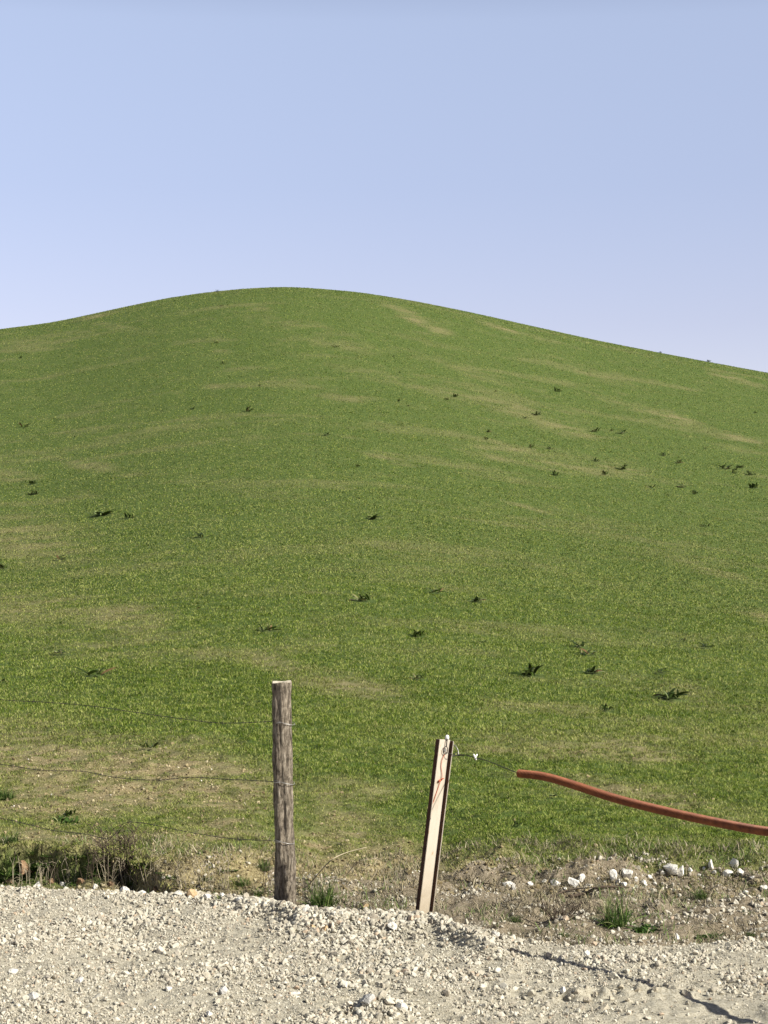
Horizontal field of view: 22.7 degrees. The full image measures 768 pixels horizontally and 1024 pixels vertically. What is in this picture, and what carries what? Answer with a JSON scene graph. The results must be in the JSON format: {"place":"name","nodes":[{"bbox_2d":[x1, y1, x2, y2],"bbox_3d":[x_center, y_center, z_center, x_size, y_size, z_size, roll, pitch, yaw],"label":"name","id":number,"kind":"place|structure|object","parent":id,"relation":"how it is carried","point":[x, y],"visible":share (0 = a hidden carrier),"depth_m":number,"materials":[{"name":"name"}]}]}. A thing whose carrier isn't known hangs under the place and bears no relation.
{"place":"outdoors","nodes":[
{"label":"outdoors","id":0,"kind":"place"},
{"bbox_2d":[0,287,767,896],"bbox_3d":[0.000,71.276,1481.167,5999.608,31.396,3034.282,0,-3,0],"label":"hill","id":1,"kind":"structure","parent":0,"point":[144,339],"depth_m":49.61,"materials":[{"name":"plant"}]},
{"bbox_2d":[0,830,20,844],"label":"grass tuft","id":2,"kind":"object","parent":1,"relation":"on","point":[13,839],"visible":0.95,"depth_m":12.32,"materials":[{"name":"plant"}]},
{"bbox_2d":[0,867,20,876],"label":"leafy weed","id":3,"kind":"object","parent":1,"relation":"on","point":[5,873],"visible":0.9,"depth_m":12.22,"materials":[{"name":"plant"}]},
{"bbox_2d":[0,787,24,799],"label":"grass tuft","id":4,"kind":"object","parent":1,"relation":"on","point":[9,795],"visible":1,"depth_m":14.77,"materials":[{"name":"plant"}]},
{"bbox_2d":[11,850,21,883],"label":"dry stalk","id":5,"kind":"object","parent":1,"relation":"on","point":[16,874],"visible":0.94,"depth_m":12.05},
{"bbox_2d":[12,851,23,859],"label":"hollow weed","id":6,"kind":"object","parent":1,"relation":"on","point":[16,855],"visible":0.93,"depth_m":12.28,"materials":[{"name":"green plant"}]},
{"bbox_2d":[18,860,33,876],"bbox_3d":[-2.303,2.289,12.286,0.104,0.102,0.128,2,-3,-28],"label":"stone","id":7,"kind":"object","parent":1,"relation":"on","point":[23,862],"visible":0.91,"depth_m":12.24,"materials":[{"name":"stone"}]},
{"bbox_2d":[16,861,44,885],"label":"dry stalk","id":8,"kind":"object","parent":1,"relation":"on","point":[36,873],"visible":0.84,"depth_m":12.08,"materials":[{"name":"plant"}]},
{"bbox_2d":[27,862,41,870],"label":"leafy weed","id":9,"kind":"object","parent":1,"relation":"on","point":[32,868],"visible":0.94,"depth_m":12.25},
{"bbox_2d":[33,862,52,867],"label":"leafy weed","id":10,"kind":"object","parent":1,"relation":"on","point":[38,865],"visible":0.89,"depth_m":12.19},
{"bbox_2d":[38,861,57,886],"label":"dry stalk","id":11,"kind":"object","parent":1,"relation":"on","point":[41,884],"visible":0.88,"depth_m":11.93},
{"bbox_2d":[39,847,71,885],"bbox_3d":[-2.086,2.246,12.101,0.221,0.273,0.196,0,-3,0],"label":"dry stalk","id":12,"kind":"object","parent":1,"relation":"on","point":[53,876],"visible":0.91,"depth_m":12.09,"materials":[{"name":"plant"}]},
{"bbox_2d":[50,648,67,653],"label":"weed","id":13,"kind":"object","parent":1,"relation":"on","point":[60,649],"visible":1,"depth_m":26.16,"materials":[{"name":"green plant"}]},
{"bbox_2d":[52,815,78,823],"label":"leafy weed","id":14,"kind":"object","parent":1,"relation":"on","point":[67,820],"visible":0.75,"depth_m":13.46,"materials":[{"name":"plant"}]},
{"bbox_2d":[61,843,75,882],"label":"dry stalk","id":15,"kind":"object","parent":1,"relation":"on","point":[69,871],"visible":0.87,"depth_m":12.09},
{"bbox_2d":[64,809,76,816],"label":"hollow weed","id":16,"kind":"object","parent":1,"relation":"on","point":[66,813],"visible":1,"depth_m":13.61,"materials":[{"name":"green plant"}]},
{"bbox_2d":[67,853,83,858],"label":"leafy weed","id":17,"kind":"object","parent":1,"relation":"on","point":[75,857],"visible":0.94,"depth_m":12.15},
{"bbox_2d":[76,878,83,884],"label":"clod","id":18,"kind":"object","parent":1,"relation":"on","point":[79,881],"visible":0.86,"depth_m":11.93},
{"bbox_2d":[74,845,102,885],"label":"dry stalk","id":19,"kind":"object","parent":1,"relation":"on","point":[90,866],"visible":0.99,"depth_m":11.79,"materials":[{"name":"plant"}]},
{"bbox_2d":[86,876,101,885],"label":"leafy weed","id":20,"kind":"object","parent":1,"relation":"on","point":[98,882],"visible":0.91,"depth_m":11.82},
{"bbox_2d":[81,858,110,875],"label":"grass tuft","id":21,"kind":"object","parent":1,"relation":"on","point":[94,871],"visible":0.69,"depth_m":12.02,"materials":[{"name":"plant"}]},
{"bbox_2d":[76,666,116,674],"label":"weed","id":22,"kind":"object","parent":1,"relation":"on","point":[94,671],"visible":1,"depth_m":23.66,"materials":[{"name":"green plant"}]},
{"bbox_2d":[92,510,112,516],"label":"weed","id":23,"kind":"object","parent":1,"relation":"on","point":[100,513],"visible":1,"depth_m":50.20,"materials":[{"name":"green plant"}]},
{"bbox_2d":[96,852,123,883],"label":"dry stalk","id":24,"kind":"object","parent":1,"relation":"on","point":[105,870],"visible":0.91,"depth_m":11.89,"materials":[{"name":"plant"}]},
{"bbox_2d":[80,817,148,882],"bbox_3d":[-1.677,2.138,12.078,0.396,0.402,0.444,-2,-4,37],"label":"dead shrub","id":25,"kind":"object","parent":1,"relation":"on","point":[128,841],"visible":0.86,"depth_m":12.00,"materials":[{"name":"plant"}]},
{"bbox_2d":[113,854,137,890],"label":"dead shrub","id":26,"kind":"object","parent":1,"relation":"on","point":[122,881],"visible":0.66,"depth_m":11.97,"materials":[{"name":"plant"}]},
{"bbox_2d":[120,844,159,884],"bbox_3d":[-1.478,2.179,11.815,0.298,0.248,0.239,0,-3,0],"label":"dead shrub","id":27,"kind":"object","parent":1,"relation":"on","point":[138,867],"visible":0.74,"depth_m":11.78,"materials":[{"name":"plant"}]},
{"bbox_2d":[133,741,159,747],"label":"weed","id":28,"kind":"object","parent":1,"relation":"on","point":[153,745],"visible":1,"depth_m":17.11,"materials":[{"name":"green plant"}]},
{"bbox_2d":[134,851,164,890],"bbox_3d":[-1.397,2.190,11.680,0.225,0.256,0.152,3,-4,-43],"label":"dry stalk","id":29,"kind":"object","parent":1,"relation":"on","point":[148,871],"visible":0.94,"depth_m":11.66,"materials":[{"name":"plant"}]},
{"bbox_2d":[154,864,180,892],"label":"dead shrub","id":30,"kind":"object","parent":1,"relation":"on","point":[165,878],"visible":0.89,"depth_m":11.39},
{"bbox_2d":[168,857,201,889],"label":"dry stalk","id":31,"kind":"object","parent":1,"relation":"on","point":[184,875],"visible":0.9,"depth_m":11.35,"materials":[{"name":"plant"}]},
{"bbox_2d":[190,531,212,536],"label":"weed","id":32,"kind":"object","parent":1,"relation":"on","point":[198,535],"visible":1,"depth_m":42.85,"materials":[{"name":"green plant"}]},
{"bbox_2d":[189,851,224,890],"bbox_3d":[-1.061,2.138,11.332,0.220,0.261,0.197,-1,-3,10],"label":"dry stalk","id":33,"kind":"object","parent":1,"relation":"on","point":[208,869],"visible":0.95,"depth_m":11.34,"materials":[{"name":"plant"}]},
{"bbox_2d":[214,843,234,893],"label":"dry stalk","id":34,"kind":"object","parent":1,"relation":"on","point":[228,873],"visible":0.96,"depth_m":11.26,"materials":[{"name":"plant"}]},
{"bbox_2d":[230,875,256,886],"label":"grass tuft","id":35,"kind":"object","parent":1,"relation":"on","point":[248,882],"visible":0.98,"depth_m":11.42,"materials":[{"name":"plant"}]},
{"bbox_2d":[251,888,267,896],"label":"leafy weed","id":36,"kind":"object","parent":1,"relation":"on","point":[261,892],"visible":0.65,"depth_m":11.14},
{"bbox_2d":[254,850,272,893],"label":"dry stalk","id":37,"kind":"object","parent":1,"relation":"on","point":[268,870],"visible":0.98,"depth_m":11.19,"materials":[{"name":"plant"}]},
{"bbox_2d":[257,857,273,870],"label":"grass tuft","id":38,"kind":"object","parent":1,"relation":"on","point":[263,866],"visible":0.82,"depth_m":11.69,"materials":[{"name":"plant"}]},
{"bbox_2d":[258,624,281,630],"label":"weed","id":39,"kind":"object","parent":1,"relation":"on","point":[272,627],"visible":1,"depth_m":27.57,"materials":[{"name":"green plant"}]},
{"bbox_2d":[349,593,371,600],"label":"weed","id":40,"kind":"object","parent":1,"relation":"on","point":[361,597],"visible":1,"depth_m":31.41,"materials":[{"name":"green plant"}]},
{"bbox_2d":[366,514,381,518],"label":"weed","id":41,"kind":"object","parent":1,"relation":"on","point":[374,517],"visible":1,"depth_m":46.84,"materials":[{"name":"green plant"}]},
{"bbox_2d":[0,737,767,904],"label":"soil crumbs","id":42,"kind":"object","parent":1,"relation":"on","point":[103,884],"visible":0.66,"depth_m":12.58,"materials":[{"name":"soil"}]},
{"bbox_2d":[410,673,425,678],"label":"weed","id":43,"kind":"object","parent":1,"relation":"on","point":[417,676],"visible":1,"depth_m":23.06,"materials":[{"name":"green plant"}]},
{"bbox_2d":[408,630,428,636],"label":"weed","id":44,"kind":"object","parent":1,"relation":"on","point":[415,633],"visible":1,"depth_m":27.39,"materials":[{"name":"green plant"}]},
{"bbox_2d":[428,587,444,592],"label":"weed","id":45,"kind":"object","parent":1,"relation":"on","point":[438,590],"visible":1,"depth_m":33.57,"materials":[{"name":"green plant"}]},
{"bbox_2d":[470,596,484,600],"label":"weed","id":46,"kind":"object","parent":1,"relation":"on","point":[476,598],"visible":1,"depth_m":32.71,"materials":[{"name":"green plant"}]},
{"bbox_2d":[507,663,546,675],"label":"weed","id":47,"kind":"object","parent":1,"relation":"on","point":[529,671],"visible":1,"depth_m":24.11,"materials":[{"name":"green plant"}]},
{"bbox_2d":[570,640,589,646],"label":"weed","id":48,"kind":"object","parent":1,"relation":"on","point":[576,644],"visible":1,"depth_m":27.88,"materials":[{"name":"green plant"}]},
{"bbox_2d":[575,648,598,654],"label":"weed","id":49,"kind":"object","parent":1,"relation":"on","point":[587,652],"visible":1,"depth_m":26.79,"materials":[{"name":"green plant"}]},
{"bbox_2d":[580,666,603,671],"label":"weed","id":50,"kind":"object","parent":1,"relation":"on","point":[591,669],"visible":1,"depth_m":24.88,"materials":[{"name":"green plant"}]},
{"bbox_2d":[599,704,613,709],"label":"weed","id":51,"kind":"object","parent":1,"relation":"on","point":[605,706],"visible":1,"depth_m":21.23,"materials":[{"name":"green plant"}]},
{"bbox_2d":[656,666,669,672],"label":"weed","id":52,"kind":"object","parent":1,"relation":"on","point":[661,670],"visible":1,"depth_m":25.36,"materials":[{"name":"green plant"}]},
{"bbox_2d":[649,687,690,698],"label":"weed","id":53,"kind":"object","parent":1,"relation":"on","point":[670,694],"visible":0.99,"depth_m":22.69,"materials":[{"name":"green plant"}]},
{"bbox_2d":[748,482,760,487],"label":"weed","id":54,"kind":"object","parent":1,"relation":"on","point":[753,486],"visible":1,"depth_m":68.16,"materials":[{"name":"green plant"}]},
{"bbox_2d":[0,851,767,1023],"bbox_3d":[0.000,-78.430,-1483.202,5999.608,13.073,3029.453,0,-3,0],"label":"gravel road","id":55,"kind":"structure","parent":0,"point":[721,1006],"depth_m":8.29,"materials":[{"name":"gravel"}]},
{"bbox_2d":[9,968,17,973],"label":"stone","id":56,"kind":"object","parent":55,"relation":"on","point":[13,970],"visible":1,"depth_m":8.45,"materials":[{"name":"white stone"}]},
{"bbox_2d":[28,992,38,1000],"bbox_3d":[-1.463,2.017,7.947,0.056,0.049,0.047,-1,-3,15],"label":"stone","id":57,"kind":"object","parent":55,"relation":"on","point":[33,995],"visible":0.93,"depth_m":7.93,"materials":[{"name":"white stone"}]},
{"bbox_2d":[74,976,83,983],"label":"stone","id":58,"kind":"object","parent":55,"relation":"on","point":[80,979],"visible":1,"depth_m":8.29,"materials":[{"name":"white stone"}]},
{"bbox_2d":[186,889,196,897],"bbox_3d":[-1.044,2.083,10.407,0.051,0.058,0.049,3,-4,-43],"label":"stone","id":59,"kind":"object","parent":55,"relation":"on","point":[192,893],"visible":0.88,"depth_m":10.40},
{"bbox_2d":[203,894,211,899],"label":"stone","id":60,"kind":"object","parent":55,"relation":"on","point":[207,896],"visible":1,"depth_m":10.30,"materials":[{"name":"white stone"}]},
{"bbox_2d":[219,985,226,993],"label":"stone","id":61,"kind":"object","parent":55,"relation":"on","point":[222,989],"visible":1,"depth_m":7.99,"materials":[{"name":"grey stone"}]},
{"bbox_2d":[302,904,309,910],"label":"stone","id":62,"kind":"object","parent":55,"relation":"on","point":[306,907],"visible":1,"depth_m":9.63,"materials":[{"name":"white stone"}]},
{"bbox_2d":[360,994,374,1004],"bbox_3d":[-0.065,1.950,7.636,0.059,0.052,0.045,0,-3,-6],"label":"stone","id":63,"kind":"object","parent":55,"relation":"on","point":[366,999],"visible":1,"depth_m":7.62,"materials":[{"name":"grey stone"}]},
{"bbox_2d":[387,922,396,929],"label":"stone","id":64,"kind":"object","parent":55,"relation":"on","point":[390,924],"visible":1,"depth_m":9.36,"materials":[{"name":"white stone"}]},
{"bbox_2d":[395,1001,407,1009],"bbox_3d":[0.068,1.976,7.630,0.044,0.047,0.052,3,-4,-40],"label":"stone","id":65,"kind":"object","parent":55,"relation":"on","point":[400,1005],"visible":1,"depth_m":7.61,"materials":[{"name":"white stone"}]},
{"bbox_2d":[491,931,499,936],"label":"stone","id":66,"kind":"object","parent":55,"relation":"on","point":[496,933],"visible":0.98,"depth_m":9.55,"materials":[{"name":"white stone"}]},
{"bbox_2d":[560,986,565,993],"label":"stone","id":67,"kind":"object","parent":55,"relation":"on","point":[562,989],"visible":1,"depth_m":8.04,"materials":[{"name":"white stone"}]},
{"bbox_2d":[583,997,591,1002],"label":"clod","id":68,"kind":"object","parent":55,"relation":"on","point":[587,999],"visible":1,"depth_m":7.90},
{"bbox_2d":[600,1003,608,1009],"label":"clod","id":69,"kind":"object","parent":55,"relation":"on","point":[605,1006],"visible":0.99,"depth_m":7.78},
{"bbox_2d":[681,989,687,995],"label":"clod","id":70,"kind":"object","parent":55,"relation":"on","point":[684,992],"visible":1,"depth_m":7.97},
{"bbox_2d":[0,0,767,372],"label":"sky","id":71,"kind":"structure","parent":0,"point":[591,169],"materials":[{"name":"blue"}]},
{"bbox_2d":[33,855,767,946],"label":"dirt verge","id":72,"kind":"structure","parent":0,"point":[555,875],"depth_m":10.67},
{"bbox_2d":[272,680,295,904],"bbox_3d":[-0.548,1.671,10.491,0.137,1.486,0.124,0,-3,0],"label":"fence post","id":73,"kind":"object","parent":72,"relation":"on","point":[285,857],"visible":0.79,"depth_m":10.46,"materials":[{"name":"brown wood"}]},
{"bbox_2d":[0,818,293,843],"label":"barbed wire","id":74,"kind":"object","parent":73,"relation":"attached to","point":[195,833],"visible":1,"depth_m":10.63,"materials":[{"name":"metal"}]},
{"bbox_2d":[0,764,294,784],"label":"barbed wire","id":75,"kind":"object","parent":73,"relation":"attached to","point":[144,779],"visible":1,"depth_m":10.61,"materials":[{"name":"metal"}]},
{"bbox_2d":[0,699,294,724],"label":"barbed wire","id":76,"kind":"object","parent":73,"relation":"attached to","point":[148,714],"visible":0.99,"depth_m":10.65,"materials":[{"name":"metal"}]},
{"bbox_2d":[296,852,313,892],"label":"dry stalk","id":77,"kind":"object","parent":72,"relation":"on","point":[308,874],"visible":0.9,"depth_m":11.04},
{"bbox_2d":[297,876,349,907],"bbox_3d":[-0.347,2.138,10.720,0.346,0.236,0.356,0,-3,2],"label":"grass tuft","id":78,"kind":"object","parent":72,"relation":"on","point":[323,900],"visible":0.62,"depth_m":10.70,"materials":[{"name":"plant"}]},
{"bbox_2d":[309,847,366,884],"bbox_3d":[-0.360,2.067,11.075,0.232,0.278,0.527,3,-4,-41],"label":"dry stalk","id":79,"kind":"object","parent":72,"relation":"on","point":[330,861],"visible":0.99,"depth_m":10.95,"materials":[{"name":"plant"}]},
{"bbox_2d":[344,854,376,888],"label":"dry stalk","id":80,"kind":"object","parent":72,"relation":"on","point":[360,876],"visible":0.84,"depth_m":11.25,"materials":[{"name":"plant"}]},
{"bbox_2d":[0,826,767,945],"bbox_3d":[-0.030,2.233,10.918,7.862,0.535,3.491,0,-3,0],"label":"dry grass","id":81,"kind":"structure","parent":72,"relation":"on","point":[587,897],"depth_m":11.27,"materials":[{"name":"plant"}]},
{"bbox_2d":[382,849,401,893],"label":"dry stalk","id":82,"kind":"object","parent":72,"relation":"on","point":[394,871],"visible":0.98,"depth_m":10.93,"materials":[{"name":"plant"}]},
{"bbox_2d":[415,739,453,913],"bbox_3d":[0.243,1.792,9.906,0.029,1.229,0.110,5,-3,45],"label":"steel stake","id":83,"kind":"object","parent":72,"relation":"on","point":[430,859],"visible":0.67,"depth_m":9.92,"materials":[{"name":"metal"}]},
{"bbox_2d":[443,735,448,754],"bbox_3d":[0.323,1.211,9.946,0.033,0.103,0.043,0,-3,0],"label":"wire loop","id":84,"kind":"object","parent":83,"relation":"hanging from","point":[446,737],"visible":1,"depth_m":9.94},
{"bbox_2d":[433,754,444,801],"bbox_3d":[0.278,1.397,9.914,0.084,0.280,0.017,1,-3,-24],"label":"red twine","id":85,"kind":"object","parent":84,"relation":"hanging from","point":[441,779],"visible":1,"depth_m":9.92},
{"bbox_2d":[446,745,516,772],"bbox_3d":[0.471,1.264,9.791,0.133,0.119,0.649,2,-3,-28],"label":"gate wire","id":86,"kind":"object","parent":83,"relation":"attached to","point":[474,755],"visible":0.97,"depth_m":9.90,"materials":[{"name":"metal"}]},
{"bbox_2d":[516,769,767,835],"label":"corrugated pipe","id":87,"kind":"object","parent":86,"relation":"hanging from","point":[664,810],"visible":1,"depth_m":8.90,"materials":[{"name":"orange plastic"}]},
{"bbox_2d":[451,866,496,885],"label":"dry stalk","id":88,"kind":"object","parent":72,"relation":"on","point":[475,873],"visible":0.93,"depth_m":11.29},
{"bbox_2d":[503,881,515,886],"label":"rock","id":89,"kind":"object","parent":72,"relation":"on","point":[510,882],"visible":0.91,"depth_m":11.16,"materials":[{"name":"white stone"}]},
{"bbox_2d":[500,915,524,921],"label":"grass tuft","id":90,"kind":"object","parent":72,"relation":"on","point":[515,920],"visible":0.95,"depth_m":10.07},
{"bbox_2d":[550,879,560,885],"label":"rock","id":91,"kind":"object","parent":72,"relation":"on","point":[554,883],"visible":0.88,"depth_m":11.22,"materials":[{"name":"white stone"}]},
{"bbox_2d":[534,895,591,920],"bbox_3d":[0.934,2.089,10.012,0.304,0.135,0.284,-2,-3,28],"label":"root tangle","id":92,"kind":"object","parent":72,"relation":"on","point":[555,909],"visible":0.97,"depth_m":10.01,"materials":[{"name":"plant"}]},
{"bbox_2d":[550,932,576,937],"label":"grass tuft","id":93,"kind":"object","parent":72,"relation":"on","point":[562,933],"visible":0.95,"depth_m":9.58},
{"bbox_2d":[549,887,592,897],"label":"branch","id":94,"kind":"object","parent":72,"relation":"on","point":[569,890],"visible":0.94,"depth_m":10.99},
{"bbox_2d":[568,877,578,886],"bbox_3d":[1.116,2.177,11.226,0.069,0.062,0.059,2,-4,-34],"label":"rock","id":95,"kind":"object","parent":72,"relation":"on","point":[573,882],"visible":0.9,"depth_m":11.21,"materials":[{"name":"white stone"}]},
{"bbox_2d":[578,874,584,881],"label":"rock","id":96,"kind":"object","parent":72,"relation":"on","point":[581,877],"visible":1,"depth_m":11.23,"materials":[{"name":"white stone"}]},
{"bbox_2d":[568,886,644,897],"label":"branch","id":97,"kind":"object","parent":72,"relation":"on","point":[588,891],"visible":0.85,"depth_m":10.94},
{"bbox_2d":[609,869,616,879],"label":"rock","id":98,"kind":"object","parent":72,"relation":"on","point":[613,873],"visible":0.97,"depth_m":11.21,"materials":[{"name":"white stone"}]},
{"bbox_2d":[586,893,649,928],"bbox_3d":[1.207,2.076,9.967,0.399,0.198,0.357,2,-3,-27],"label":"grass tuft","id":99,"kind":"object","parent":72,"relation":"on","point":[608,921],"visible":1,"depth_m":9.93,"materials":[{"name":"plant"}]},
{"bbox_2d":[622,868,632,878],"bbox_3d":[1.446,2.150,11.326,0.061,0.070,0.066,1,-3,-13],"label":"rock","id":100,"kind":"object","parent":72,"relation":"on","point":[627,873],"visible":0.97,"depth_m":11.31,"materials":[{"name":"white stone"}]},
{"bbox_2d":[623,922,661,933],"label":"leafy weed","id":101,"kind":"object","parent":72,"relation":"on","point":[640,929],"visible":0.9,"depth_m":9.79,"materials":[{"name":"plant"}]},
{"bbox_2d":[663,864,677,874],"bbox_3d":[1.711,2.133,11.412,0.085,0.063,0.083,0,-3,7],"label":"rock","id":102,"kind":"object","parent":72,"relation":"on","point":[671,868],"visible":1,"depth_m":11.39,"materials":[{"name":"white stone"}]},
{"bbox_2d":[677,865,683,875],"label":"rock","id":103,"kind":"object","parent":72,"relation":"on","point":[680,871],"visible":1,"depth_m":11.38,"materials":[{"name":"white stone"}]},
{"bbox_2d":[686,885,710,900],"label":"grass tuft","id":104,"kind":"object","parent":72,"relation":"on","point":[699,894],"visible":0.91,"depth_m":10.73,"materials":[{"name":"plant"}]},
{"bbox_2d":[699,856,711,893],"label":"dry stalk","id":105,"kind":"object","parent":72,"relation":"on","point":[709,877],"visible":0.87,"depth_m":10.94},
{"bbox_2d":[696,933,725,937],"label":"leafy weed","id":106,"kind":"object","parent":72,"relation":"on","point":[703,935],"visible":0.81,"depth_m":9.69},
{"bbox_2d":[708,859,713,868],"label":"rock","id":107,"kind":"object","parent":72,"relation":"on","point":[710,864],"visible":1,"depth_m":11.48,"materials":[{"name":"white stone"}]},
{"bbox_2d":[723,869,732,875],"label":"rock","id":108,"kind":"object","parent":72,"relation":"on","point":[727,872],"visible":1,"depth_m":11.41,"materials":[{"name":"white stone"}]},
{"bbox_2d":[730,858,738,868],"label":"rock","id":109,"kind":"object","parent":72,"relation":"on","point":[734,861],"visible":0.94,"depth_m":11.53,"materials":[{"name":"white stone"}]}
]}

